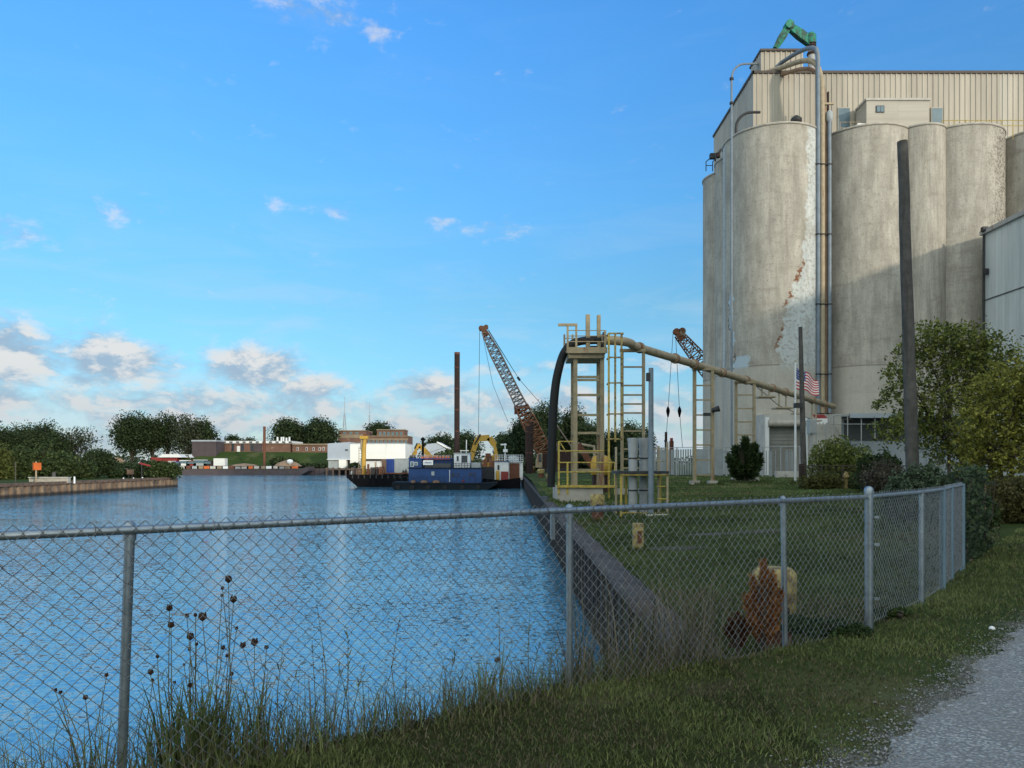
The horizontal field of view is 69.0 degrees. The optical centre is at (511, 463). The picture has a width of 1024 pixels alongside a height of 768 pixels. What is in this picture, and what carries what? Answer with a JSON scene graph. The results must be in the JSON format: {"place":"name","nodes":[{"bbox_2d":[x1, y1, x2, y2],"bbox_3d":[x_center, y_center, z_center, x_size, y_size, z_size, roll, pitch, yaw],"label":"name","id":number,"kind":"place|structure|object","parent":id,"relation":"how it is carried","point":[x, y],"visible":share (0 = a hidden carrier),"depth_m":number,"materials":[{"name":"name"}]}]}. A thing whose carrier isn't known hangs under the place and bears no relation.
{"place":"outdoors","nodes":[
{"label":"outdoors","id":0,"kind":"place"},
{"bbox_2d":[0,473,132,483],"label":"bank","id":1,"kind":"structure","parent":0,"point":[25,480],"depth_m":98.54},
{"bbox_2d":[0,442,19,479],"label":"bush","id":2,"kind":"object","parent":1,"relation":"on","point":[7,466],"visible":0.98,"depth_m":97.60,"materials":[{"name":"green plant"}]},
{"bbox_2d":[0,420,26,452],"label":"tree","id":3,"kind":"object","parent":1,"relation":"on","point":[12,439],"visible":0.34,"depth_m":111.58,"materials":[{"name":"green plant"}]},
{"bbox_2d":[6,440,37,478],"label":"bush","id":4,"kind":"object","parent":1,"relation":"on","point":[25,465],"visible":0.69,"depth_m":101.32,"materials":[{"name":"green plant"}]},
{"bbox_2d":[18,418,63,450],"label":"tree","id":5,"kind":"object","parent":1,"relation":"on","point":[40,432],"visible":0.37,"depth_m":110.97,"materials":[{"name":"green plant"}]},
{"bbox_2d":[25,442,57,476],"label":"bush","id":6,"kind":"object","parent":1,"relation":"on","point":[41,456],"visible":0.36,"depth_m":102.75,"materials":[{"name":"green plant"}]},
{"bbox_2d":[30,428,76,455],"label":"tree","id":7,"kind":"object","parent":1,"relation":"on","point":[58,441],"visible":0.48,"depth_m":109.32,"materials":[{"name":"green plant"}]},
{"bbox_2d":[40,448,82,478],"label":"bush","id":8,"kind":"object","parent":1,"relation":"on","point":[62,465],"visible":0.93,"depth_m":99.18,"materials":[{"name":"green plant"}]},
{"bbox_2d":[60,426,102,458],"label":"tree","id":9,"kind":"object","parent":1,"relation":"on","point":[79,443],"visible":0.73,"depth_m":112.91,"materials":[{"name":"green plant"}]},
{"bbox_2d":[81,448,121,477],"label":"bush","id":10,"kind":"object","parent":1,"relation":"on","point":[109,459],"visible":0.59,"depth_m":109.82,"materials":[{"name":"green plant"}]},
{"bbox_2d":[142,459,183,480],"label":"bush","id":11,"kind":"object","parent":1,"relation":"on","point":[162,468],"visible":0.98,"depth_m":111.53,"materials":[{"name":"green plant"}]},
{"bbox_2d":[190,452,327,466],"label":"grass hill","id":12,"kind":"structure","parent":0,"point":[255,458],"depth_m":263.58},
{"bbox_2d":[224,437,302,451],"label":"brick building","id":13,"kind":"structure","parent":12,"relation":"on","point":[282,445],"depth_m":272.00,"materials":[{"name":"brown brick"}]},
{"bbox_2d":[266,416,304,441],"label":"tree","id":14,"kind":"object","parent":12,"relation":"on","point":[286,428],"visible":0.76,"depth_m":296.56,"materials":[{"name":"green plant"}]},
{"bbox_2d":[300,414,342,443],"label":"tree","id":15,"kind":"object","parent":12,"relation":"on","point":[320,430],"visible":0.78,"depth_m":295.04,"materials":[{"name":"green plant"}]},
{"bbox_2d":[0,475,610,767],"bbox_3d":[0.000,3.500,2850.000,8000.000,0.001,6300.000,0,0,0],"label":"harbour water","id":16,"kind":"structure","parent":0,"point":[204,498],"depth_m":19.39,"materials":[{"name":"blue liquid"}]},
{"bbox_2d":[0,477,177,498],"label":"seawall","id":17,"kind":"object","parent":16,"relation":"in","point":[14,490],"visible":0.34,"depth_m":89.13,"materials":[{"name":"concrete"}]},
{"bbox_2d":[180,460,313,474],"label":"hopper barge","id":18,"kind":"object","parent":16,"relation":"on","point":[284,468],"visible":0.88,"depth_m":237.00,"materials":[{"name":"metal"}]},
{"bbox_2d":[346,462,408,486],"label":"work barge","id":19,"kind":"object","parent":16,"relation":"on","point":[358,478],"visible":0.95,"depth_m":113.00,"materials":[{"name":"metal"}]},
{"bbox_2d":[392,440,497,489],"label":"work boat","id":20,"kind":"object","parent":16,"relation":"on","point":[460,471],"visible":1,"depth_m":101.60,"materials":[{"name":"blue paint"}]},
{"bbox_2d":[454,352,459,452],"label":"spud pile","id":21,"kind":"object","parent":16,"relation":"in","point":[456,400],"visible":0.73,"depth_m":108.17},
{"bbox_2d":[482,443,522,488],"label":"tug","id":22,"kind":"object","parent":16,"relation":"on","point":[506,474],"visible":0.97,"depth_m":107.00,"materials":[{"name":"white paint"}]},
{"bbox_2d":[520,474,727,673],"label":"quay wall","id":23,"kind":"structure","parent":16,"relation":"in","point":[536,499],"depth_m":14.55,"materials":[{"name":"concrete"}]},
{"bbox_2d":[337,429,412,443],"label":"brick building","id":24,"kind":"structure","parent":0,"point":[392,436],"depth_m":300.35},
{"bbox_2d":[0,631,858,767],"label":"tall grass","id":25,"kind":"structure","parent":0,"point":[445,712],"depth_m":4.08,"materials":[{"name":"plant"}]},
{"bbox_2d":[0,0,1023,463],"label":"sky","id":26,"kind":"structure","parent":0,"point":[244,216],"materials":[{"name":"blue"}]},
{"bbox_2d":[157,526,1023,767],"bbox_3d":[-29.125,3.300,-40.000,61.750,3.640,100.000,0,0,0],"label":"grass bank","id":27,"kind":"structure","parent":0,"point":[751,764],"depth_m":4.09,"materials":[{"name":"plant"}]},
{"bbox_2d":[48,673,139,767],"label":"seed head weed","id":28,"kind":"object","parent":27,"relation":"on","point":[85,698],"visible":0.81,"depth_m":3.56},
{"bbox_2d":[118,604,209,767],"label":"seed head weed","id":29,"kind":"object","parent":27,"relation":"on","point":[169,608],"visible":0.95,"depth_m":3.63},
{"bbox_2d":[128,669,221,767],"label":"seed head weed","id":30,"kind":"object","parent":27,"relation":"on","point":[150,672],"visible":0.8,"depth_m":3.70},
{"bbox_2d":[135,663,221,766],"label":"seed head weed","id":31,"kind":"object","parent":27,"relation":"on","point":[190,701],"visible":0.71,"depth_m":3.71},
{"bbox_2d":[158,612,226,767],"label":"seed head weed","id":32,"kind":"object","parent":27,"relation":"on","point":[202,619],"visible":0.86,"depth_m":3.73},
{"bbox_2d":[158,632,247,762],"bbox_3d":[-1.604,1.260,3.860,0.399,0.799,0.387,0,0,44],"label":"seed head weed","id":33,"kind":"object","parent":27,"relation":"on","point":[190,639],"visible":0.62,"depth_m":3.79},
{"bbox_2d":[167,626,251,761],"bbox_3d":[-1.543,1.229,3.820,0.444,0.790,0.377,0,0,-43],"label":"seed head weed","id":34,"kind":"object","parent":27,"relation":"on","point":[202,712],"visible":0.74,"depth_m":3.83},
{"bbox_2d":[205,575,250,758],"bbox_3d":[-1.507,1.093,3.845,0.289,1.037,0.274,0,0,0],"label":"seed head weed","id":35,"kind":"object","parent":27,"relation":"on","point":[228,581],"visible":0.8,"depth_m":3.82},
{"bbox_2d":[204,638,277,759],"bbox_3d":[-1.411,1.268,3.930,0.405,0.701,0.395,0,0,-26],"label":"seed head weed","id":36,"kind":"object","parent":27,"relation":"on","point":[253,640],"visible":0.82,"depth_m":3.91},
{"bbox_2d":[0,486,879,767],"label":"chain link fence","id":37,"kind":"object","parent":27,"relation":"on","point":[129,531],"visible":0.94,"depth_m":4.17,"materials":[{"name":"metal"}]},
{"bbox_2d":[529,543,765,689],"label":"dry weeds","id":38,"kind":"object","parent":27,"relation":"on","point":[673,642],"visible":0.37,"depth_m":5.56,"materials":[{"name":"plant"}]},
{"bbox_2d":[538,476,1001,658],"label":"lawn grass","id":39,"kind":"structure","parent":0,"point":[791,489],"depth_m":16.42,"materials":[{"name":"plant"}]},
{"bbox_2d":[523,465,1023,767],"bbox_3d":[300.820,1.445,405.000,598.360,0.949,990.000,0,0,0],"label":"lawn","id":40,"kind":"structure","parent":0,"point":[1007,529],"depth_m":5.62,"materials":[{"name":"plant"}]},
{"bbox_2d":[507,416,533,459],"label":"tree","id":41,"kind":"object","parent":40,"relation":"on","point":[516,448],"visible":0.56,"depth_m":183.10,"materials":[{"name":"green plant"}]},
{"bbox_2d":[478,325,578,471],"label":"lattice crane","id":42,"kind":"object","parent":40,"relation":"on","point":[542,460],"visible":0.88,"depth_m":115.15,"materials":[{"name":"metal"}]},
{"bbox_2d":[519,399,564,454],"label":"tree","id":43,"kind":"object","parent":40,"relation":"on","point":[541,415],"visible":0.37,"depth_m":176.09,"materials":[{"name":"green plant"}]},
{"bbox_2d":[557,402,589,449],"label":"tree","id":44,"kind":"object","parent":40,"relation":"on","point":[567,428],"visible":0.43,"depth_m":179.73,"materials":[{"name":"green plant"}]},
{"bbox_2d":[570,417,595,453],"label":"tree","id":45,"kind":"object","parent":40,"relation":"on","point":[590,439],"visible":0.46,"depth_m":174.53,"materials":[{"name":"green plant"}]},
{"bbox_2d":[553,441,614,501],"bbox_3d":[3.675,0.582,38.425,2.968,3.436,3.950,0,0,0],"label":"tower base","id":46,"kind":"object","parent":40,"relation":"on","point":[582,493],"visible":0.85,"depth_m":36.58,"materials":[{"name":"yellow paint"}]},
{"bbox_2d":[558,314,606,484],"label":"hose tower","id":47,"kind":"structure","parent":46,"relation":"on","point":[587,354],"depth_m":37.88,"materials":[{"name":"metal"}]},
{"bbox_2d":[547,334,606,486],"bbox_3d":[3.324,-2.738,38.350,3.022,7.855,0.600,0,0,0],"label":"unloading hose","id":48,"kind":"object","parent":47,"relation":"attached to","point":[553,409],"visible":0.92,"depth_m":38.16,"materials":[{"name":"rubber"}]},
{"bbox_2d":[606,333,623,497],"bbox_3d":[5.153,-2.408,37.310,0.780,8.216,0.780,0,0,0],"label":"access ladder","id":49,"kind":"object","parent":47,"relation":"attached to","point":[621,413],"visible":0.99,"depth_m":36.95,"materials":[{"name":"metal"}]},
{"bbox_2d":[606,336,836,421],"bbox_3d":[16.391,-5.137,51.719,1.747,3.270,35.837,0,0,41],"label":"conveying pipe","id":50,"kind":"object","parent":47,"relation":"attached to","point":[674,358],"visible":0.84,"depth_m":49.52,"materials":[{"name":"metal"}]},
{"bbox_2d":[577,442,611,492],"bbox_3d":[4.896,0.307,44.144,2.094,3.166,1.304,0,0,22],"label":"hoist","id":51,"kind":"object","parent":40,"relation":"on","point":[585,456],"visible":0.49,"depth_m":43.70,"materials":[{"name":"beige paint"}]},
{"bbox_2d":[614,418,647,460],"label":"tree","id":52,"kind":"object","parent":40,"relation":"on","point":[627,426],"visible":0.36,"depth_m":148.96,"materials":[{"name":"green plant"}]},
{"bbox_2d":[617,349,645,494],"bbox_3d":[6.694,-2.211,41.300,1.752,8.315,0.560,0,0,0],"label":"ladder","id":53,"kind":"object","parent":40,"relation":"on","point":[622,448],"visible":0.66,"depth_m":41.22,"materials":[{"name":"metal"}]},
{"bbox_2d":[627,438,647,514],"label":"filter tanks","id":54,"kind":"object","parent":40,"relation":"on","point":[633,461],"visible":0.87,"depth_m":26.60,"materials":[{"name":"metal"}]},
{"bbox_2d":[611,442,668,516],"bbox_3d":[4.592,0.538,26.850,1.834,2.624,1.500,0,0,0],"label":"work stand","id":55,"kind":"object","parent":40,"relation":"on","point":[658,473],"visible":0.88,"depth_m":26.17,"materials":[{"name":"metal"}]},
{"bbox_2d":[645,368,666,516],"bbox_3d":[5.026,-0.735,26.000,0.750,5.230,0.500,0,0,0],"label":"metal post","id":56,"kind":"object","parent":40,"relation":"on","point":[649,376],"visible":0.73,"depth_m":25.92,"materials":[{"name":"metal"}]},
{"bbox_2d":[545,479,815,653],"bbox_3d":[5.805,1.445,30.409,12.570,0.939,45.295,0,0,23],"label":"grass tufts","id":57,"kind":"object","parent":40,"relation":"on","point":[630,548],"visible":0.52,"depth_m":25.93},
{"bbox_2d":[666,328,702,446],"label":"lattice crane","id":58,"kind":"object","parent":40,"relation":"on","point":[680,334],"visible":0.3,"depth_m":96.77,"materials":[{"name":"metal"}]},
{"bbox_2d":[689,368,719,484],"bbox_3d":[12.157,-2.213,46.870,1.847,7.691,0.820,0,0,0],"label":"trestle","id":59,"kind":"object","parent":40,"relation":"on","point":[713,409],"visible":0.9,"depth_m":46.90,"materials":[{"name":"paint"}]},
{"bbox_2d":[702,172,714,472],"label":"silo","id":60,"kind":"object","parent":40,"relation":"on","point":[708,182],"visible":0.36,"depth_m":80.09,"materials":[{"name":"concrete"}]},
{"bbox_2d":[714,157,722,473],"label":"silo","id":61,"kind":"object","parent":40,"relation":"on","point":[718,165],"visible":0.22,"depth_m":75.90,"materials":[{"name":"concrete"}]},
{"bbox_2d":[654,446,800,475],"bbox_3d":[17.146,-0.109,62.000,13.340,2.722,0.099,0,0,37],"label":"security fence","id":62,"kind":"object","parent":40,"relation":"on","point":[701,467],"visible":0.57,"depth_m":62.89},
{"bbox_2d":[723,610,751,657],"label":"bush","id":63,"kind":"object","parent":40,"relation":"on","point":[738,631],"visible":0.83,"depth_m":6.04,"materials":[{"name":"green plant"}]},
{"bbox_2d":[725,435,764,481],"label":"bush","id":64,"kind":"object","parent":40,"relation":"on","point":[745,461],"visible":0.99,"depth_m":49.28,"materials":[{"name":"green plant"}]},
{"bbox_2d":[731,381,758,480],"bbox_3d":[16.138,-2.119,51.600,1.807,7.234,0.560,0,0,0],"label":"trestle","id":65,"kind":"object","parent":40,"relation":"on","point":[736,408],"visible":0.66,"depth_m":51.52,"materials":[{"name":"paint"}]},
{"bbox_2d":[741,557,784,649],"bbox_3d":[2.080,1.193,6.174,0.369,0.858,0.241,0,0,14],"label":"bush","id":66,"kind":"object","parent":40,"relation":"on","point":[764,604],"visible":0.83,"depth_m":6.13,"materials":[{"name":"brown plant"}]},
{"bbox_2d":[722,121,819,473],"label":"silo","id":67,"kind":"object","parent":40,"relation":"on","point":[774,236],"visible":0.79,"depth_m":68.03,"materials":[{"name":"concrete"}]},
{"bbox_2d":[775,46,820,412],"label":"conveying pipe","id":68,"kind":"object","parent":67,"relation":"attached to","point":[817,57],"visible":0.91,"depth_m":68.39,"materials":[{"name":"metal"}]},
{"bbox_2d":[827,121,831,412],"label":"conveying pipe","id":69,"kind":"object","parent":67,"relation":"attached to","point":[829,234],"visible":1,"depth_m":68.40,"materials":[{"name":"metal"}]},
{"bbox_2d":[712,70,1023,171],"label":"headhouse","id":70,"kind":"structure","parent":67,"relation":"on","point":[772,95],"depth_m":72.60,"materials":[{"name":"beige"}]},
{"bbox_2d":[749,48,802,71],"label":"penthouse","id":71,"kind":"object","parent":70,"relation":"on","point":[766,58],"visible":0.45,"depth_m":74.20,"materials":[{"name":"beige"}]},
{"bbox_2d":[729,62,757,446],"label":"vent pipe","id":72,"kind":"object","parent":71,"relation":"attached to","point":[731,79],"visible":0.94,"depth_m":67.23,"materials":[{"name":"metal"}]},
{"bbox_2d":[743,67,827,412],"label":"conveying pipe","id":73,"kind":"object","parent":70,"relation":"attached to","point":[810,69],"visible":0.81,"depth_m":68.75,"materials":[{"name":"metal"}]},
{"bbox_2d":[768,58,825,412],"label":"conveying pipe","id":74,"kind":"object","parent":70,"relation":"attached to","point":[811,61],"visible":0.88,"depth_m":68.45,"materials":[{"name":"metal"}]},
{"bbox_2d":[807,42,815,67],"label":"roof stack","id":75,"kind":"object","parent":70,"relation":"on","point":[811,54],"visible":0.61,"depth_m":73.69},
{"bbox_2d":[773,19,815,47],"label":"loader arm","id":76,"kind":"object","parent":75,"relation":"attached to","point":[801,35],"visible":0.94,"depth_m":73.86},
{"bbox_2d":[752,566,796,649],"bbox_3d":[2.664,1.569,7.551,0.439,1.048,0.489,0,0,0],"label":"bollard","id":77,"kind":"object","parent":40,"relation":"on","point":[789,582],"visible":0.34,"depth_m":7.41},
{"bbox_2d":[756,414,840,474],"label":"loading shed","id":78,"kind":"structure","parent":40,"relation":"on","point":[774,432],"depth_m":65.76,"materials":[{"name":"white paint"}]},
{"bbox_2d":[765,417,807,474],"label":"door","id":79,"kind":"structure","parent":78,"relation":"in","point":[778,433],"depth_m":65.95,"materials":[{"name":"white paint"}]},
{"bbox_2d":[793,327,806,479],"bbox_3d":[18.157,-3.620,46.863,0.982,10.053,0.484,0,0,-22],"label":"utility pole","id":80,"kind":"object","parent":40,"relation":"on","point":[801,405],"visible":0.84,"depth_m":46.87,"materials":[{"name":"brown wood"}]},
{"bbox_2d":[796,469,843,489],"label":"bush","id":81,"kind":"object","parent":40,"relation":"on","point":[822,480],"visible":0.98,"depth_m":41.64,"materials":[{"name":"green plant"}]},
{"bbox_2d":[777,614,874,640],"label":"bush","id":82,"kind":"object","parent":40,"relation":"on","point":[848,628],"visible":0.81,"depth_m":6.63,"materials":[{"name":"green plant"}]},
{"bbox_2d":[805,434,873,486],"bbox_3d":[20.075,-0.025,45.405,4.363,3.612,3.716,0,0,0],"label":"bush","id":83,"kind":"object","parent":40,"relation":"on","point":[835,454],"visible":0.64,"depth_m":44.78,"materials":[{"name":"green plant"}]},
{"bbox_2d":[822,122,908,418],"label":"silo","id":84,"kind":"object","parent":40,"relation":"on","point":[866,313],"visible":0.5,"depth_m":67.99,"materials":[{"name":"concrete"}]},
{"bbox_2d":[855,98,930,125],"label":"elevator room","id":85,"kind":"object","parent":84,"relation":"on","point":[908,111],"visible":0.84,"depth_m":70.22,"materials":[{"name":"metal"}]},
{"bbox_2d":[852,456,905,492],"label":"bush","id":86,"kind":"object","parent":40,"relation":"on","point":[879,477],"visible":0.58,"depth_m":37.00,"materials":[{"name":"green plant"}]},
{"bbox_2d":[853,446,904,490],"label":"bush","id":87,"kind":"object","parent":40,"relation":"on","point":[869,459],"visible":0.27,"depth_m":38.77,"materials":[{"name":"green plant"}]},
{"bbox_2d":[873,604,912,620],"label":"bush","id":88,"kind":"object","parent":40,"relation":"on","point":[899,612],"visible":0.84,"depth_m":7.30,"materials":[{"name":"green plant"}]},
{"bbox_2d":[897,139,918,471],"bbox_3d":[11.723,-3.912,21.995,0.673,11.236,0.383,0,0,0],"label":"utility pole","id":89,"kind":"object","parent":40,"relation":"on","point":[910,389],"visible":0.83,"depth_m":21.87,"materials":[{"name":"brown wood"}]},
{"bbox_2d":[841,413,985,474],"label":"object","id":90,"kind":"object","parent":40,"relation":"on","point":[854,431],"visible":0.21,"depth_m":66.40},
{"bbox_2d":[878,461,955,520],"bbox_3d":[11.071,0.812,20.030,2.265,1.792,1.734,0,0,0],"label":"bush","id":91,"kind":"object","parent":40,"relation":"on","point":[926,476],"visible":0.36,"depth_m":19.70,"materials":[{"name":"green plant"}]},
{"bbox_2d":[873,482,964,620],"bbox_3d":[4.995,1.030,8.836,0.198,1.540,5.169,0,0,39],"label":"chain link fence","id":92,"kind":"object","parent":40,"relation":"on","point":[951,532],"visible":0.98,"depth_m":8.33,"materials":[{"name":"metal"}]},
{"bbox_2d":[908,122,946,412],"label":"silo","id":93,"kind":"object","parent":40,"relation":"on","point":[927,156],"visible":0.52,"depth_m":67.89,"materials":[{"name":"concrete"}]},
{"bbox_2d":[865,315,1023,473],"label":"tree","id":94,"kind":"object","parent":40,"relation":"on","point":[958,353],"visible":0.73,"depth_m":25.63,"materials":[{"name":"green plant"}]},
{"bbox_2d":[959,476,985,561],"bbox_3d":[7.665,1.003,12.418,0.092,1.596,3.555,0,0,38],"label":"old fence","id":95,"kind":"object","parent":40,"relation":"on","point":[970,560],"visible":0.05,"depth_m":12.32,"materials":[{"name":"metal"}]},
{"bbox_2d":[946,465,998,564],"bbox_3d":[7.605,0.782,12.304,0.580,1.547,3.659,0,0,39],"label":"climbing vine","id":96,"kind":"object","parent":95,"relation":"attached to","point":[979,542],"visible":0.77,"depth_m":11.88,"materials":[{"name":"green plant"}]},
{"bbox_2d":[946,122,1006,464],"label":"silo","id":97,"kind":"object","parent":40,"relation":"on","point":[975,177],"visible":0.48,"depth_m":67.89,"materials":[{"name":"concrete"}]},
{"bbox_2d":[946,349,1023,483],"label":"tree","id":98,"kind":"object","parent":40,"relation":"on","point":[1009,428],"visible":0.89,"depth_m":20.73,"materials":[{"name":"green plant"}]},
{"bbox_2d":[979,210,1023,475],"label":"metal shed","id":99,"kind":"structure","parent":40,"relation":"on","point":[1003,275],"depth_m":63.03,"materials":[{"name":"metal"}]},
{"bbox_2d":[986,472,1023,523],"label":"bush","id":100,"kind":"object","parent":40,"relation":"on","point":[1009,494],"visible":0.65,"depth_m":18.57,"materials":[{"name":"green plant"}]},
{"bbox_2d":[1005,131,1023,218],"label":"silo","id":101,"kind":"object","parent":40,"relation":"on","point":[1014,173],"visible":0.25,"depth_m":70.21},
{"bbox_2d":[854,629,1023,767],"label":"gravel path","id":102,"kind":"structure","parent":0,"point":[999,743],"depth_m":4.19,"materials":[{"name":"gravel"}]},
{"bbox_2d":[734,609,1023,767],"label":"loose gravel","id":103,"kind":"structure","parent":102,"relation":"on","point":[914,717],"depth_m":4.62,"materials":[{"name":"gravel"}]},
{"label":"far shore","id":104,"kind":"structure","parent":0,"visible":0},
{"bbox_2d":[105,409,157,461],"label":"tree","id":105,"kind":"object","parent":104,"relation":"on","point":[129,433],"visible":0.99,"depth_m":282.16,"materials":[{"name":"green plant"}]},
{"bbox_2d":[139,413,166,457],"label":"tree","id":106,"kind":"object","parent":104,"relation":"on","point":[156,437],"visible":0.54,"depth_m":288.08,"materials":[{"name":"green plant"}]},
{"bbox_2d":[154,410,181,454],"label":"tree","id":107,"kind":"object","parent":104,"relation":"on","point":[166,423],"visible":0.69,"depth_m":290.34,"materials":[{"name":"green plant"}]},
{"bbox_2d":[165,412,208,458],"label":"tree","id":108,"kind":"object","parent":104,"relation":"on","point":[184,434],"visible":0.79,"depth_m":285.69,"materials":[{"name":"green plant"}]},
{"bbox_2d":[191,440,224,457],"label":"building","id":109,"kind":"structure","parent":104,"relation":"on","point":[208,447],"depth_m":264.00,"materials":[{"name":"brick"}]},
{"bbox_2d":[327,442,412,467],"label":"warehouse","id":110,"kind":"structure","parent":104,"relation":"on","point":[343,455],"depth_m":248.00,"materials":[{"name":"white"}]},
{"bbox_2d":[449,429,485,462],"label":"tree","id":111,"kind":"object","parent":104,"relation":"on","point":[470,438],"visible":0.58,"depth_m":277.74,"materials":[{"name":"green plant"}]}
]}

